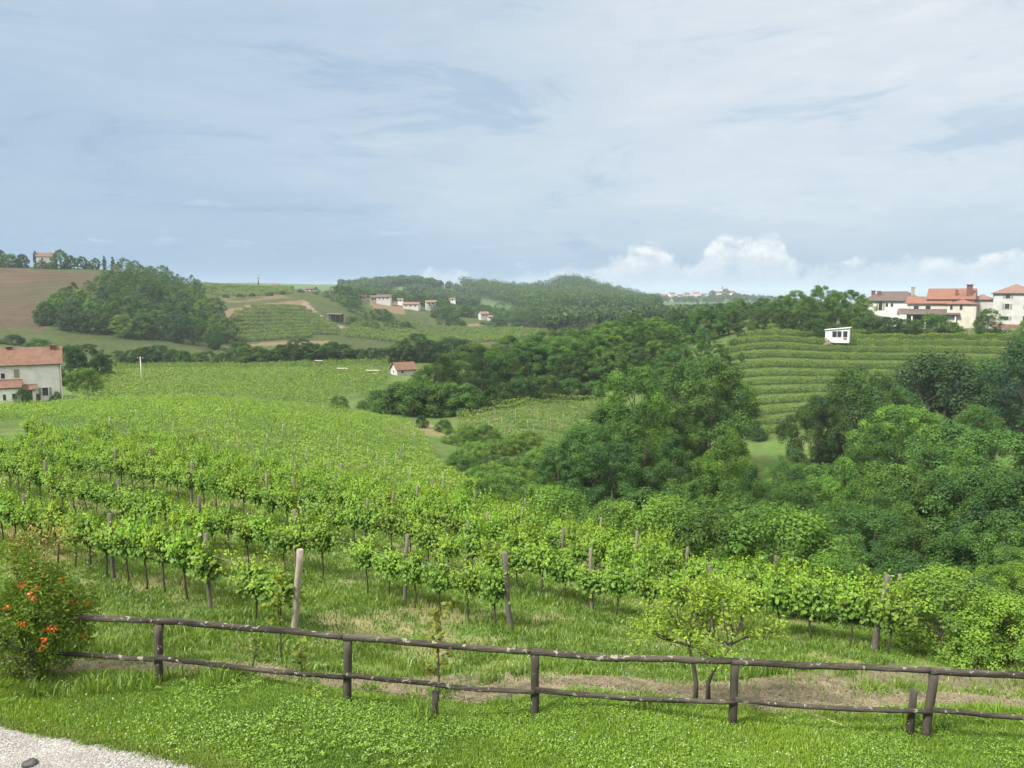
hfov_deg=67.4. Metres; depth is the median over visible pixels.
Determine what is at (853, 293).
broadleaf tree
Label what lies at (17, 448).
grapevine
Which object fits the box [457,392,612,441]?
vineyard rows
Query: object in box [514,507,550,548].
grapevine
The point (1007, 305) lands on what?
window
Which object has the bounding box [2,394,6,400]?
window
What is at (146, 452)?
grapevine
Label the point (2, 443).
grapevine
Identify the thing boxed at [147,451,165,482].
grapevine
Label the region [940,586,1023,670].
shrub
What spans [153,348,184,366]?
broadleaf tree
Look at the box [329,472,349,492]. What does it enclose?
grapevine
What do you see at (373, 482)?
grapevine
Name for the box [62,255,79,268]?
broadleaf tree
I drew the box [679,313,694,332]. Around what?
broadleaf tree
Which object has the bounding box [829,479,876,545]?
broadleaf tree
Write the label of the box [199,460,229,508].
grapevine
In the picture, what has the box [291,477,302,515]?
vineyard post
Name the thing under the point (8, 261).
broadleaf tree
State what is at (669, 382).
broadleaf tree
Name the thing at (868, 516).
broadleaf tree
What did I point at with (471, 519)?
grapevine
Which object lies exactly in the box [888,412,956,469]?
broadleaf tree
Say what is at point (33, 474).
grapevine
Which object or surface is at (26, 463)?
grapevine
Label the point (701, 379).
broadleaf tree
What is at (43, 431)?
grapevine
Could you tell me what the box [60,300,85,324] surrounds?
broadleaf tree
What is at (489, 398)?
broadleaf tree
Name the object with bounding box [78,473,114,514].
grapevine
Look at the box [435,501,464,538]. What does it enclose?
grapevine
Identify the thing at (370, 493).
grapevine
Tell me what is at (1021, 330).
garden bush
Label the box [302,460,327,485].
grapevine
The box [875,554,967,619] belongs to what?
broadleaf tree
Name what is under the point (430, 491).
grapevine
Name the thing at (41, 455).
grapevine
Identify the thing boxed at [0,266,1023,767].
ground
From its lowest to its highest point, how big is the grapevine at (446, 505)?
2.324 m
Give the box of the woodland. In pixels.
[82,257,543,336]
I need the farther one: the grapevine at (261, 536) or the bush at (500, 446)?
the bush at (500, 446)
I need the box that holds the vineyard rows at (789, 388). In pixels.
[735,367,1022,432]
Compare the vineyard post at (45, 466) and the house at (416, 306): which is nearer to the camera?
the vineyard post at (45, 466)
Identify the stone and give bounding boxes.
[21,758,37,767]
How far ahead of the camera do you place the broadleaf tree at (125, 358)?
232.04 m
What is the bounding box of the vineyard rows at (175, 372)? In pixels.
[93,364,386,385]
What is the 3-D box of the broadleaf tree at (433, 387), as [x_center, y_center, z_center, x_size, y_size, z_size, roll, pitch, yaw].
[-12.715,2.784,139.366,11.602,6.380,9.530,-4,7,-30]
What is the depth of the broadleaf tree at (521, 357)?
151.12 m
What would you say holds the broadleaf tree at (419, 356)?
on the ground at (24, 292)
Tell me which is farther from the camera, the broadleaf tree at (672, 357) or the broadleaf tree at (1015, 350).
the broadleaf tree at (672, 357)
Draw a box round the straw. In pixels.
[42,658,1023,718]
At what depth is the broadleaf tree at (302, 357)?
230.07 m
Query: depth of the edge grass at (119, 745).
10.87 m
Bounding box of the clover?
[11,544,1023,767]
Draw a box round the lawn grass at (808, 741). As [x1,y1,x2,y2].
[0,665,1023,767]
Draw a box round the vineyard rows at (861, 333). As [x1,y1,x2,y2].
[721,323,1023,368]
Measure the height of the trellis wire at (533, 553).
1.133 m
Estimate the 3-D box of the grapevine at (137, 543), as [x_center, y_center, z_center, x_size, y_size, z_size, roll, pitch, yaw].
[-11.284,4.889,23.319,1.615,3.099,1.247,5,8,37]
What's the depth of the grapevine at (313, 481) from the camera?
43.35 m
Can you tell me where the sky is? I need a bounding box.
[0,0,1023,301]
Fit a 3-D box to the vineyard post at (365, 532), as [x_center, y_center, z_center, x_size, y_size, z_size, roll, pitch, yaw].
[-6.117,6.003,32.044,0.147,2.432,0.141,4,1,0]
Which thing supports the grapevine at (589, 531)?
on the ground at (24, 292)
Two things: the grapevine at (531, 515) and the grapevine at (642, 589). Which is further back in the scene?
the grapevine at (531, 515)
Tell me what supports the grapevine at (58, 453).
on the ground at (24, 292)
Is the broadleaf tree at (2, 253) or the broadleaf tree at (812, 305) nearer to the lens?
the broadleaf tree at (812, 305)
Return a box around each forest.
[337,274,860,329]
[457,272,664,308]
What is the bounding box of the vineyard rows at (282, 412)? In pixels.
[0,390,485,493]
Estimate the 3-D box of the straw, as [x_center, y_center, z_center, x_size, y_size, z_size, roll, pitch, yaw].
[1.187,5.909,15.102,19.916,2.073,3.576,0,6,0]
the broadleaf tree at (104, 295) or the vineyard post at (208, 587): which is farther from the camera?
the broadleaf tree at (104, 295)
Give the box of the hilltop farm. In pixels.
[35,252,54,268]
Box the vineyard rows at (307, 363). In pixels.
[108,357,391,370]
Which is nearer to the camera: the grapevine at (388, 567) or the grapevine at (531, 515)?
the grapevine at (388, 567)
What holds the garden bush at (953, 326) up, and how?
on the ground at (24, 292)
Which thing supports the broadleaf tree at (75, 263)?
on the ground at (24, 292)
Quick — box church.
[712,286,723,295]
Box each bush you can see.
[329,395,349,411]
[415,415,428,427]
[433,419,452,432]
[440,428,471,446]
[444,451,479,471]
[455,440,491,457]
[457,424,478,440]
[461,465,501,485]
[466,452,500,470]
[471,425,502,441]
[472,475,527,500]
[473,461,523,483]
[485,434,525,454]
[489,454,544,481]
[492,474,538,502]
[507,431,544,449]
[511,460,546,484]
[515,476,565,504]
[524,444,561,465]
[747,427,769,440]
[775,421,798,434]
[858,315,891,334]
[872,316,907,333]
[893,318,919,334]
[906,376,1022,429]
[912,312,962,335]
[932,373,1023,413]
[939,322,965,334]
[972,308,1005,335]
[996,400,1022,425]
[1012,320,1023,340]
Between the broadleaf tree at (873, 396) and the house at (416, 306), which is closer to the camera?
the broadleaf tree at (873, 396)
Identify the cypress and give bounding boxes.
[33,250,36,267]
[102,256,106,269]
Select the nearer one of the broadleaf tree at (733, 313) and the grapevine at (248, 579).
the grapevine at (248, 579)
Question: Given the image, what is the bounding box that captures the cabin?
[824,327,851,342]
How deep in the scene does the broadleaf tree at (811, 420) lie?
104.25 m
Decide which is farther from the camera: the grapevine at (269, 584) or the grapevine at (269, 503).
the grapevine at (269, 503)
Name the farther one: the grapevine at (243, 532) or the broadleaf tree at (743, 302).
the broadleaf tree at (743, 302)
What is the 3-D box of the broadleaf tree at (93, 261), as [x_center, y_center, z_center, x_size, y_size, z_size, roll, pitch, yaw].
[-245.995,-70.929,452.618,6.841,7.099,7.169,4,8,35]
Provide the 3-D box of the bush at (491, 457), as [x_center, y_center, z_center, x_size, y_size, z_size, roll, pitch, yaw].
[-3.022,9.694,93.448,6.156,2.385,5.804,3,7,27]
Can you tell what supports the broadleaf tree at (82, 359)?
on the ground at (24, 292)
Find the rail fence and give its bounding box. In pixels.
[0,609,1023,737]
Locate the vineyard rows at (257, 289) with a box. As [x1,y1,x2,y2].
[201,281,293,295]
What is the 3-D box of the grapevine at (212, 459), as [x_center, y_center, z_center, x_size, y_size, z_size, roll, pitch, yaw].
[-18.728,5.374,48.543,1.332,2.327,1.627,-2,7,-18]
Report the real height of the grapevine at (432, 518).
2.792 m
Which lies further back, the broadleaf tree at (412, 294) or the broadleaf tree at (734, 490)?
the broadleaf tree at (412, 294)
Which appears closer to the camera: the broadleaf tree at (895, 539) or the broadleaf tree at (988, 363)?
the broadleaf tree at (895, 539)
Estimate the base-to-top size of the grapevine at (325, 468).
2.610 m
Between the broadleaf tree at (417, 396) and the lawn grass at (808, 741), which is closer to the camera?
the lawn grass at (808, 741)
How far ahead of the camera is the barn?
395.43 m
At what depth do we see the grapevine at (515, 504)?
42.24 m
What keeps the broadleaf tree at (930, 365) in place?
on the ground at (24, 292)
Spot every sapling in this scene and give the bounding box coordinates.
[244,634,269,673]
[258,570,286,657]
[288,636,313,679]
[421,597,460,708]
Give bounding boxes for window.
[0,373,5,378]
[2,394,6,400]
[38,387,51,395]
[832,331,836,337]
[837,331,841,337]
[843,331,847,337]
[876,302,884,310]
[1002,303,1011,308]
[1003,294,1012,298]
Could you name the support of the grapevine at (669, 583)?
on the ground at (24, 292)
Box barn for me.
[325,313,343,321]
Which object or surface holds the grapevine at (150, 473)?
on the ground at (24, 292)
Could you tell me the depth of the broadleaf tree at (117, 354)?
235.25 m
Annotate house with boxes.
[305,286,316,291]
[358,295,366,300]
[369,295,375,302]
[376,294,391,305]
[397,298,403,304]
[402,302,420,310]
[425,300,436,310]
[449,298,455,303]
[478,311,488,319]
[487,315,493,320]
[862,287,915,325]
[896,284,978,333]
[974,284,1023,332]
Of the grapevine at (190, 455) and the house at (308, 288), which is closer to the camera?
the grapevine at (190, 455)
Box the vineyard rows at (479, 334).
[344,317,539,343]
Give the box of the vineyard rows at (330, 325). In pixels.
[224,303,339,341]
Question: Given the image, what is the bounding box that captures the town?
[631,292,821,302]
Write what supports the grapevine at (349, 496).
on the ground at (24, 292)
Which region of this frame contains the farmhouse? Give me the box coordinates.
[0,345,62,403]
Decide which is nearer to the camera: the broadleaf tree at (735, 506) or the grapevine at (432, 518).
the grapevine at (432, 518)
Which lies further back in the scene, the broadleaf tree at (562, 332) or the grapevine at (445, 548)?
the broadleaf tree at (562, 332)
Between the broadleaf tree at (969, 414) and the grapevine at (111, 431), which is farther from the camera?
the broadleaf tree at (969, 414)
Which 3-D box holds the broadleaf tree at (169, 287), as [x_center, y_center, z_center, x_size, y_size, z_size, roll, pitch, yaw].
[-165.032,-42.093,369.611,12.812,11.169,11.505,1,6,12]
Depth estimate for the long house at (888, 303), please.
223.88 m
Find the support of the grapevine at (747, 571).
on the ground at (24, 292)
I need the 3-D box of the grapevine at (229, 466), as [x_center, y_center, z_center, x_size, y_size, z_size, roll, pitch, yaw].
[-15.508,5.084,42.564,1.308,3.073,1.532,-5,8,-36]
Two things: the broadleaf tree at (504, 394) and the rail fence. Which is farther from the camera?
the broadleaf tree at (504, 394)
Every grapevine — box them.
[0,430,17,457]
[0,433,16,458]
[0,445,18,489]
[0,447,11,486]
[0,477,30,541]
[0,478,40,545]
[0,491,53,538]
[2,442,30,496]
[6,436,29,458]
[12,425,29,446]
[14,489,57,558]
[15,448,41,498]
[18,412,38,433]
[18,441,37,460]
[18,444,51,464]
[22,428,40,448]
[22,454,55,503]
[23,419,48,437]
[26,432,50,448]
[27,434,51,464]
[29,416,50,437]
[30,483,75,562]
[34,428,57,448]
[37,418,55,434]
[37,459,64,497]
[39,465,73,506]
[41,429,56,448]
[42,435,64,469]
[42,500,92,566]
[45,423,67,438]
[49,436,71,477]
[50,425,71,448]
[54,445,86,477]
[54,500,119,569]
[56,466,90,511]
[60,422,76,438]
[60,432,80,449]
[61,445,92,476]
[63,421,82,441]
[65,434,85,453]
[65,468,99,516]
[72,424,91,442]
[73,513,130,576]
[75,433,96,455]
[77,426,106,444]
[77,445,104,483]
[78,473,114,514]
[79,439,104,455]
[84,436,116,455]
[86,417,97,435]
[86,452,106,485]
[87,432,106,445]
[89,474,116,512]
[90,421,107,437]
[93,416,115,437]
[93,502,141,583]
[96,444,122,486]
[98,428,118,445]
[98,439,122,457]
[99,435,123,447]
[102,426,126,442]
[102,483,142,524]
[105,451,129,486]
[108,429,136,446]
[110,439,123,457]
[112,436,143,458]
[114,495,158,589]
[118,485,146,526]
[119,437,143,490]
[122,433,142,446]
[123,481,165,525]
[124,451,153,492]
[126,422,140,437]
[127,440,146,453]
[135,423,151,445]
[135,503,193,594]
[137,421,153,432]
[137,441,158,464]
[140,438,159,467]
[140,455,163,493]
[142,431,161,444]
[143,437,167,458]
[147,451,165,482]
[148,477,186,528]
[150,444,175,466]
[152,440,179,456]
[153,450,182,492]
[156,496,202,533]
[156,509,219,598]
[157,434,172,445]
[158,427,171,442]
[159,438,174,448]
[160,445,190,484]
[161,457,189,499]
[165,428,179,444]
[169,432,187,451]
[169,458,198,491]
[170,429,190,443]
[171,452,198,469]
[176,498,216,534]
[178,443,196,459]
[180,427,199,447]
[182,523,243,603]
[186,440,208,463]
[188,442,210,472]
[189,460,213,504]
[190,439,211,455]
[193,495,237,550]
[197,458,226,490]
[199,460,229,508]
[205,441,221,460]
[206,451,223,467]
[206,497,246,555]
[209,443,232,459]
[213,450,236,471]
[215,468,246,512]
[216,542,283,619]
[219,447,240,459]
[219,449,241,499]
[219,505,272,562]
[223,450,248,469]
[224,465,254,514]
[228,452,251,464]
[229,443,245,456]
[231,464,255,499]
[244,450,261,461]
[244,461,268,472]
[244,473,275,518]
[245,462,272,488]
[247,500,284,565]
[249,448,269,470]
[251,479,291,523]
[254,548,320,626]
[256,463,283,491]
[256,516,299,568]
[261,450,280,470]
[264,463,278,478]
[265,478,306,527]
[268,474,298,494]
[269,462,289,483]
[272,461,295,474]
[277,460,304,482]
[280,503,326,572]
[284,455,301,470]
[286,465,316,505]
[288,476,314,515]
[297,482,327,505]
[299,497,331,526]
[301,460,324,488]
[301,510,349,577]
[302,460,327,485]
[304,463,327,493]
[312,477,342,508]
[315,494,350,542]
[317,460,333,475]
[317,466,340,480]
[317,469,337,491]
[321,461,346,476]
[326,466,351,485]
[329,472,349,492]
[329,476,350,509]
[333,467,355,476]
[336,470,364,489]
[337,489,372,544]
[339,473,369,508]
[340,521,381,592]
[346,492,385,544]
[347,466,366,478]
[348,479,370,495]
[352,467,380,490]
[356,488,384,512]
[358,537,409,599]
[359,483,384,501]
[360,465,383,479]
[366,468,392,504]
[369,466,397,487]
[371,480,396,533]
[373,479,395,501]
[375,488,409,549]
[384,498,411,521]
[386,502,425,551]
[387,478,403,496]
[388,492,407,508]
[391,476,418,498]
[394,536,431,607]
[400,487,428,540]
[402,479,430,509]
[405,517,444,562]
[407,480,432,498]
[408,471,433,489]
[416,485,445,525]
[416,544,459,611]
[419,478,446,499]
[421,490,453,535]
[431,493,453,531]
[433,481,450,496]
[433,525,463,564]
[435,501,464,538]
[435,549,487,620]
[436,481,460,523]
[449,475,476,522]
[449,487,471,535]
[450,476,472,503]
[452,507,491,572]
[452,509,484,540]
[466,504,506,547]
[466,505,491,525]
[466,547,523,624]
[467,491,492,513]
[469,536,518,569]
[479,484,501,507]
[481,497,509,514]
[482,503,516,542]
[491,494,521,512]
[491,539,533,590]
[496,521,529,549]
[497,499,519,516]
[499,504,532,534]
[508,492,536,511]
[511,527,561,593]
[512,505,540,525]
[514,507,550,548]
[518,508,545,539]
[523,497,542,523]
[533,501,562,530]
[536,540,583,600]
[537,517,560,550]
[550,514,572,551]
[554,511,587,547]
[558,528,595,581]
[563,560,612,608]
[566,512,593,534]
[576,518,597,567]
[579,522,624,570]
[580,518,611,564]
[594,554,637,614]
[597,515,622,564]
[605,529,648,571]
[615,527,632,543]
[625,549,671,620]
[626,524,658,551]
[628,538,641,569]
[629,537,666,577]
[641,524,666,565]
[646,521,676,578]
[648,556,693,616]
[655,530,684,578]
[679,550,731,584]
[683,554,717,573]
[685,558,729,630]
[707,547,752,577]
[713,561,737,593]
[727,565,771,635]
[733,554,770,577]
[735,546,768,613]
[754,564,803,634]
[757,548,798,617]
[778,568,837,639]
[791,557,831,591]
[815,560,862,622]
[826,571,897,644]
[850,558,902,608]
[862,580,919,654]
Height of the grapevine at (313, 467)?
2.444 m
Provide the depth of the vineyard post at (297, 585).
19.67 m
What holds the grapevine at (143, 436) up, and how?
on the ground at (24, 292)
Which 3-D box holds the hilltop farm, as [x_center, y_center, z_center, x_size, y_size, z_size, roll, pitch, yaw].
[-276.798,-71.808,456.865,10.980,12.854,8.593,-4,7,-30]
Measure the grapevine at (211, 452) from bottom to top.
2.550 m
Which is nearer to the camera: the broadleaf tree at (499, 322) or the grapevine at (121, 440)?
the grapevine at (121, 440)
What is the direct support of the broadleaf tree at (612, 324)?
on the ground at (24, 292)
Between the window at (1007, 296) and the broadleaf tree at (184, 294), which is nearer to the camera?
the window at (1007, 296)
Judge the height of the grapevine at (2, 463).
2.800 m
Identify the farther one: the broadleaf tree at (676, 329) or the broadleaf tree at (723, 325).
the broadleaf tree at (723, 325)
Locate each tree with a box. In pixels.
[0,249,5,266]
[0,253,22,266]
[0,334,27,344]
[13,254,29,267]
[23,338,58,346]
[31,301,60,324]
[33,260,47,267]
[40,298,69,321]
[45,262,58,268]
[45,292,67,314]
[50,249,68,268]
[53,287,78,304]
[53,305,82,330]
[56,294,85,316]
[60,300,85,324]
[61,344,88,384]
[61,367,105,396]
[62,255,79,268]
[64,282,81,296]
[65,343,111,372]
[69,288,96,306]
[69,309,104,332]
[71,256,88,268]
[80,301,104,325]
[82,285,99,300]
[83,295,107,318]
[87,258,101,268]
[88,354,116,379]
[92,313,117,332]
[93,286,108,307]
[96,302,123,325]
[98,284,121,303]
[100,270,128,292]
[102,292,126,312]
[105,295,126,315]
[107,314,136,337]
[107,350,129,365]
[111,296,145,322]
[112,305,135,327]
[118,349,147,364]
[127,313,159,337]
[129,346,161,365]
[135,308,150,329]
[137,283,164,301]
[141,301,163,319]
[141,309,170,332]
[143,344,174,366]
[144,286,169,308]
[148,317,166,339]
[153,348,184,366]
[158,306,183,324]
[159,285,185,304]
[161,309,192,336]
[164,318,191,342]
[168,291,196,310]
[168,302,195,320]
[170,349,199,367]
[183,321,200,344]
[185,352,208,366]
[188,317,208,337]
[192,299,214,319]
[193,309,208,327]
[197,350,218,365]
[201,297,227,317]
[201,326,223,349]
[204,319,220,341]
[205,313,230,332]
[213,352,231,365]
[215,317,240,342]
[217,341,255,363]
[230,345,272,366]
[251,349,276,364]
[267,348,287,362]
[272,343,304,364]
[276,338,316,364]
[294,343,326,363]
[306,344,336,362]
[314,341,354,362]
[327,344,356,362]
[330,286,354,294]
[332,285,348,293]
[342,296,362,305]
[350,348,370,361]
[355,388,400,411]
[359,289,384,296]
[361,348,380,361]
[361,379,438,415]
[368,308,394,321]
[370,347,400,362]
[376,390,412,413]
[389,340,416,361]
[392,292,418,301]
[395,333,434,361]
[397,380,452,417]
[408,363,448,383]
[411,339,454,361]
[412,294,427,304]
[414,382,469,417]
[415,356,462,403]
[425,336,476,361]
[429,307,457,317]
[429,342,511,394]
[437,382,484,415]
[439,300,454,307]
[441,304,475,315]
[444,314,465,325]
[445,360,472,381]
[455,345,505,401]
[464,389,498,410]
[476,304,496,312]
[480,382,519,407]
[482,334,538,384]
[483,348,536,393]
[484,317,508,327]
[500,342,563,383]
[501,378,543,404]
[507,312,542,326]
[517,305,543,312]
[520,334,566,376]
[524,345,566,381]
[525,374,568,402]
[527,330,562,352]
[529,447,584,507]
[531,463,568,487]
[535,337,588,377]
[545,422,641,502]
[548,359,572,390]
[551,430,605,499]
[553,378,587,400]
[554,400,662,497]
[555,326,580,351]
[558,336,589,370]
[559,334,623,377]
[560,329,593,351]
[560,343,585,385]
[565,441,655,519]
[569,333,579,347]
[576,335,596,356]
[576,345,618,383]
[578,341,611,374]
[578,380,606,398]
[579,324,607,336]
[582,350,635,388]
[589,365,676,486]
[593,320,631,346]
[603,334,637,356]
[603,400,684,497]
[603,484,719,551]
[611,561,794,698]
[614,345,651,374]
[616,312,644,329]
[616,342,652,377]
[618,317,638,337]
[620,332,655,361]
[622,321,658,345]
[636,323,665,340]
[636,366,683,403]
[636,395,704,483]
[637,355,660,381]
[640,316,666,331]
[642,328,680,356]
[643,339,670,370]
[643,368,710,445]
[644,434,700,516]
[652,324,690,350]
[652,343,682,366]
[653,344,700,371]
[658,356,761,471]
[664,307,681,322]
[665,313,699,341]
[667,321,689,343]
[668,494,775,556]
[675,370,707,400]
[676,381,752,465]
[678,460,727,512]
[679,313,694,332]
[683,481,709,506]
[684,325,702,341]
[685,306,703,325]
[686,306,725,339]
[689,327,714,349]
[691,435,755,510]
[693,340,708,356]
[694,378,734,422]
[700,427,764,503]
[704,343,733,364]
[707,475,767,501]
[709,364,737,389]
[710,318,729,334]
[710,329,718,341]
[712,503,815,572]
[713,304,747,326]
[714,308,746,333]
[714,377,752,416]
[714,487,753,509]
[717,303,724,324]
[721,288,729,295]
[721,464,780,512]
[725,298,750,322]
[729,339,738,345]
[733,318,745,330]
[738,352,744,362]
[745,480,806,511]
[747,298,774,321]
[747,319,760,332]
[748,307,767,324]
[753,499,773,545]
[754,312,767,328]
[755,535,875,576]
[759,446,816,496]
[761,301,787,324]
[770,467,812,508]
[771,295,796,312]
[771,479,822,528]
[772,310,796,329]
[774,463,837,510]
[777,289,811,325]
[777,395,851,475]
[795,296,823,325]
[796,313,820,331]
[796,318,831,336]
[798,285,840,320]
[800,365,918,469]
[806,455,878,537]
[807,504,880,555]
[814,292,854,327]
[818,460,941,535]
[825,507,927,576]
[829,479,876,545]
[836,289,866,325]
[840,384,929,440]
[842,404,944,502]
[843,422,909,506]
[848,311,879,330]
[851,294,877,323]
[852,544,884,573]
[865,349,1000,429]
[865,448,958,532]
[865,527,978,574]
[866,500,926,551]
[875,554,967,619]
[877,477,984,552]
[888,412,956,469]
[888,466,1023,568]
[893,357,1023,410]
[896,418,1004,508]
[903,527,1006,580]
[906,427,1023,559]
[922,565,1006,630]
[925,509,1023,605]
[928,444,997,534]
[939,469,1023,585]
[945,404,1010,469]
[958,561,1023,596]
[970,339,1023,440]
[976,545,1023,601]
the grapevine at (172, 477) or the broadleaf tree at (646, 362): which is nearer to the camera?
the grapevine at (172, 477)
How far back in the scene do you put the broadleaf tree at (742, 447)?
74.78 m
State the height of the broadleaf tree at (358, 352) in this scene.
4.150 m
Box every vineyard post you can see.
[22,494,26,548]
[43,460,50,498]
[107,513,115,578]
[114,449,117,488]
[116,479,123,526]
[190,461,192,504]
[197,495,201,543]
[203,533,212,607]
[265,474,270,520]
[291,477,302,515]
[291,548,302,628]
[293,509,296,568]
[363,499,368,542]
[403,534,408,603]
[466,521,469,568]
[502,552,512,629]
[561,527,564,558]
[589,548,593,609]
[633,531,637,581]
[683,547,688,572]
[707,565,714,630]
[871,574,890,651]
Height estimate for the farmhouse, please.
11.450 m
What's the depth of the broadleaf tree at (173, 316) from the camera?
321.49 m
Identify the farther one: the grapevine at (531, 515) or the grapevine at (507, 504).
the grapevine at (507, 504)
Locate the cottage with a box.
[389,361,417,375]
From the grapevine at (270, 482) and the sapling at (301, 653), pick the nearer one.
the sapling at (301, 653)
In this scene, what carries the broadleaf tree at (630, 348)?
on the ground at (24, 292)
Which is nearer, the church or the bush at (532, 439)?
the bush at (532, 439)
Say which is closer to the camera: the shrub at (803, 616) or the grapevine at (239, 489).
the shrub at (803, 616)
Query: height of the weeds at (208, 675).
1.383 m
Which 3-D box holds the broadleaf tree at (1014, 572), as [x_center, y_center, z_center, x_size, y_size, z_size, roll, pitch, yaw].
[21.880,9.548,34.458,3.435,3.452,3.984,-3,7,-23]
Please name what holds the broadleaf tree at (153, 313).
on the ground at (24, 292)
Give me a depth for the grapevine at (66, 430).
57.65 m
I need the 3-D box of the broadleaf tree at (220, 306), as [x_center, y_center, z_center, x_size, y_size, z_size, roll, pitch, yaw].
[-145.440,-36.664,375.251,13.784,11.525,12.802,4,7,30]
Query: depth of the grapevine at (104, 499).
33.52 m
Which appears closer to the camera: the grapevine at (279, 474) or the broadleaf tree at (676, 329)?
the grapevine at (279, 474)
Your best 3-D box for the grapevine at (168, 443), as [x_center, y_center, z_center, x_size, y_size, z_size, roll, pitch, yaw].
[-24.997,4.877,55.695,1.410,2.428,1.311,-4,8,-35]
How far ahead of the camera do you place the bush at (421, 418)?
121.09 m
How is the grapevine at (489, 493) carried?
on the ground at (24, 292)
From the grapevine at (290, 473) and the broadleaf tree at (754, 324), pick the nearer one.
the grapevine at (290, 473)
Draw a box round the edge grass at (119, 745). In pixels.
[0,704,306,767]
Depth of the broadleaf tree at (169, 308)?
336.08 m
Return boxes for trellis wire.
[60,478,471,571]
[64,455,912,606]
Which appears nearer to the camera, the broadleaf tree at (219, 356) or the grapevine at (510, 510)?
the grapevine at (510, 510)
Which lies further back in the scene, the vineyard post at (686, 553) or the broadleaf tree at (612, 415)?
the broadleaf tree at (612, 415)
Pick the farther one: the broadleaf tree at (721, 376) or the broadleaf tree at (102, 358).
the broadleaf tree at (102, 358)
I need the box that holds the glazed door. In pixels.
[915,316,934,323]
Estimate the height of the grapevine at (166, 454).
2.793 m
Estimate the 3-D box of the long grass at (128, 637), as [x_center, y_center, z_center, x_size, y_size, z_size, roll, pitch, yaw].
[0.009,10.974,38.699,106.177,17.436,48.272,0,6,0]
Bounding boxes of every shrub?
[0,516,126,687]
[458,480,491,503]
[503,496,541,514]
[512,484,607,549]
[576,500,656,562]
[615,494,723,582]
[661,508,761,584]
[693,500,868,612]
[785,552,905,630]
[789,562,858,622]
[856,564,954,632]
[880,562,1023,669]
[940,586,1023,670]
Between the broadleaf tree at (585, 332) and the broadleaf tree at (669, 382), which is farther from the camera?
the broadleaf tree at (585, 332)
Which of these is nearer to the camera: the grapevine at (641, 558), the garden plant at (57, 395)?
the grapevine at (641, 558)
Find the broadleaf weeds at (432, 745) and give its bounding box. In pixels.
[0,672,1023,767]
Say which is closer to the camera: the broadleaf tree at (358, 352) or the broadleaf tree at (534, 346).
the broadleaf tree at (534, 346)
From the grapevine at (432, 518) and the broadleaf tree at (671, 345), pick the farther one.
the broadleaf tree at (671, 345)
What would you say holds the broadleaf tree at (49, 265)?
on the ground at (24, 292)
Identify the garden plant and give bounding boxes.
[13,387,31,402]
[53,392,61,399]
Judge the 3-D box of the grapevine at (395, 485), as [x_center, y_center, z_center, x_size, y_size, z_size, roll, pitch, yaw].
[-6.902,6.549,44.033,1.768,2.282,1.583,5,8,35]
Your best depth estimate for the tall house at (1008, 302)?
202.24 m
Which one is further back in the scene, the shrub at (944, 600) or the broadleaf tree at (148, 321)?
the broadleaf tree at (148, 321)
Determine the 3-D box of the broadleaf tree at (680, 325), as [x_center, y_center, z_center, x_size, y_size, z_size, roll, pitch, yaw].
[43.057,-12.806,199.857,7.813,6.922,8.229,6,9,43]
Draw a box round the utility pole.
[137,357,143,379]
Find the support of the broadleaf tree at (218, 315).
on the ground at (24, 292)
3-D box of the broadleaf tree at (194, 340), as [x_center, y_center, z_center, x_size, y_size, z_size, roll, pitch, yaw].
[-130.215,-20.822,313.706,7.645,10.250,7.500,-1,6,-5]
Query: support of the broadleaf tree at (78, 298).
on the ground at (24, 292)
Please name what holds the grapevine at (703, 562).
on the ground at (24, 292)
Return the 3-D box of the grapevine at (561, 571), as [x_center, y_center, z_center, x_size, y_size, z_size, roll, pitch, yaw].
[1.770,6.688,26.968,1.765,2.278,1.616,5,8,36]
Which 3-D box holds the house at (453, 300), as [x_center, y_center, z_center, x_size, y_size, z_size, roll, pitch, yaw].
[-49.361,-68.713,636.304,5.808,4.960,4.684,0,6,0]
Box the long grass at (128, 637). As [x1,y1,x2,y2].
[0,441,1023,709]
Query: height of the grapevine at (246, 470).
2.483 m
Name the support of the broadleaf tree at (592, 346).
on the ground at (24, 292)
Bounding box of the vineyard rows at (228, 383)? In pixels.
[69,375,376,406]
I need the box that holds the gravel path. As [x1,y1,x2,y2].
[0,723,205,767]
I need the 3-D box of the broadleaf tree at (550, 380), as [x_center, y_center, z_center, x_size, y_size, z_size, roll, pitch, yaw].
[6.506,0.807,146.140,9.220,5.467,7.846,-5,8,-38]
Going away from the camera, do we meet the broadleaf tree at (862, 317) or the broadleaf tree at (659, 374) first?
the broadleaf tree at (659, 374)
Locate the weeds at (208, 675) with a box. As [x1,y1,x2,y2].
[2,652,1023,728]
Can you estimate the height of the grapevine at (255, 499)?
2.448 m
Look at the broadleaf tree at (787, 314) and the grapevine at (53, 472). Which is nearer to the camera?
the grapevine at (53, 472)
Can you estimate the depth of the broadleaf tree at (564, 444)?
80.65 m
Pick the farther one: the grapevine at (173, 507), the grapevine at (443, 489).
the grapevine at (443, 489)
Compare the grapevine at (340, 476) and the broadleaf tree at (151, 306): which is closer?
the grapevine at (340, 476)
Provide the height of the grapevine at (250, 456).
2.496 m
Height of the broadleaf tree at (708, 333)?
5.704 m
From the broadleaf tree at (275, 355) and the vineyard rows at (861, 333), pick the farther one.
the broadleaf tree at (275, 355)
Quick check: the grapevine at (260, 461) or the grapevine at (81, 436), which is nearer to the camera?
the grapevine at (260, 461)
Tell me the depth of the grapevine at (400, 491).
43.28 m
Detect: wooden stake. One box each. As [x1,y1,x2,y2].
[431,690,437,716]
[906,688,917,736]
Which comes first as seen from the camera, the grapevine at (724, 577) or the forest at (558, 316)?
the grapevine at (724, 577)
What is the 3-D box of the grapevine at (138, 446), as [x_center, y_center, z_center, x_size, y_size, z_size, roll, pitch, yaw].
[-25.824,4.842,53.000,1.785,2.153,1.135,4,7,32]

